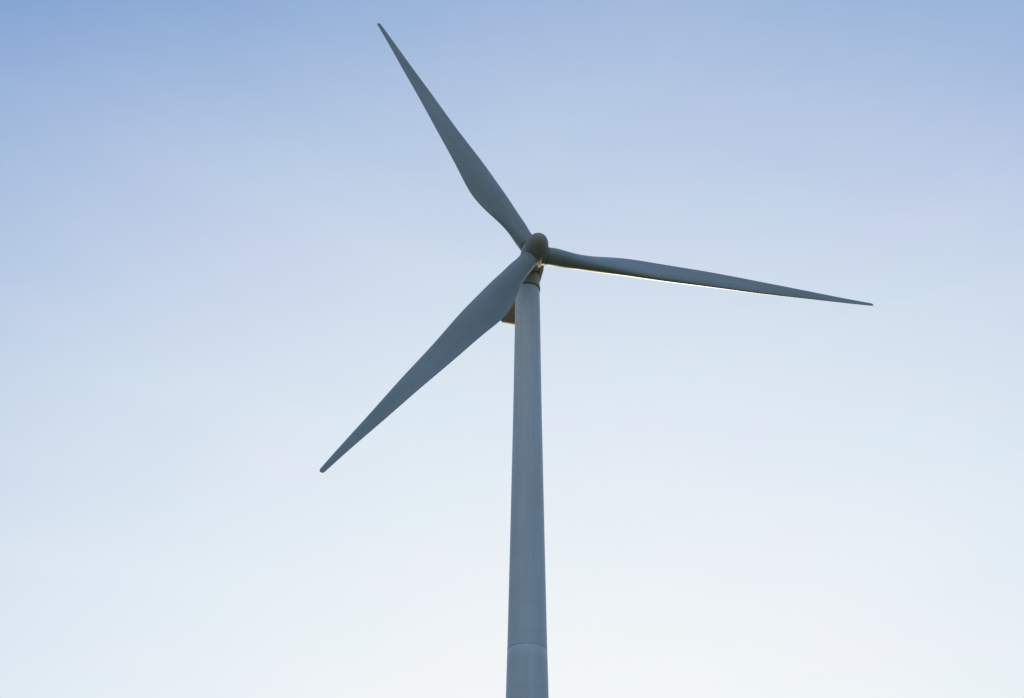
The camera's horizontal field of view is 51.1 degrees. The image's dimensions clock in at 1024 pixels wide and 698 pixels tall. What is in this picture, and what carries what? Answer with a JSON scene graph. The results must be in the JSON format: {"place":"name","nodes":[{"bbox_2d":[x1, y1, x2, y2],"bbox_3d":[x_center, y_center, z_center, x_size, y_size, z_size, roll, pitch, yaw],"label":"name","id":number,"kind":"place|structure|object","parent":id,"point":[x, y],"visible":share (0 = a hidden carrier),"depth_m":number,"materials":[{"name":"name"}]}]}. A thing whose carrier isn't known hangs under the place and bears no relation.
{"place":"outdoors","nodes":[
{"label":"outdoors","id":0,"kind":"place"},
{"bbox_2d":[0,0,1023,697],"label":"sky","id":1,"kind":"structure","parent":0,"point":[230,229],"materials":[{"name":"blue"}]},
{"bbox_2d":[320,23,872,697],"bbox_3d":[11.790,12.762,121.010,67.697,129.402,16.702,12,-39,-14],"label":"wind turbine","id":2,"kind":"object","parent":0,"point":[510,295],"visible":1,"depth_m":120.55,"materials":[{"name":"paint"}]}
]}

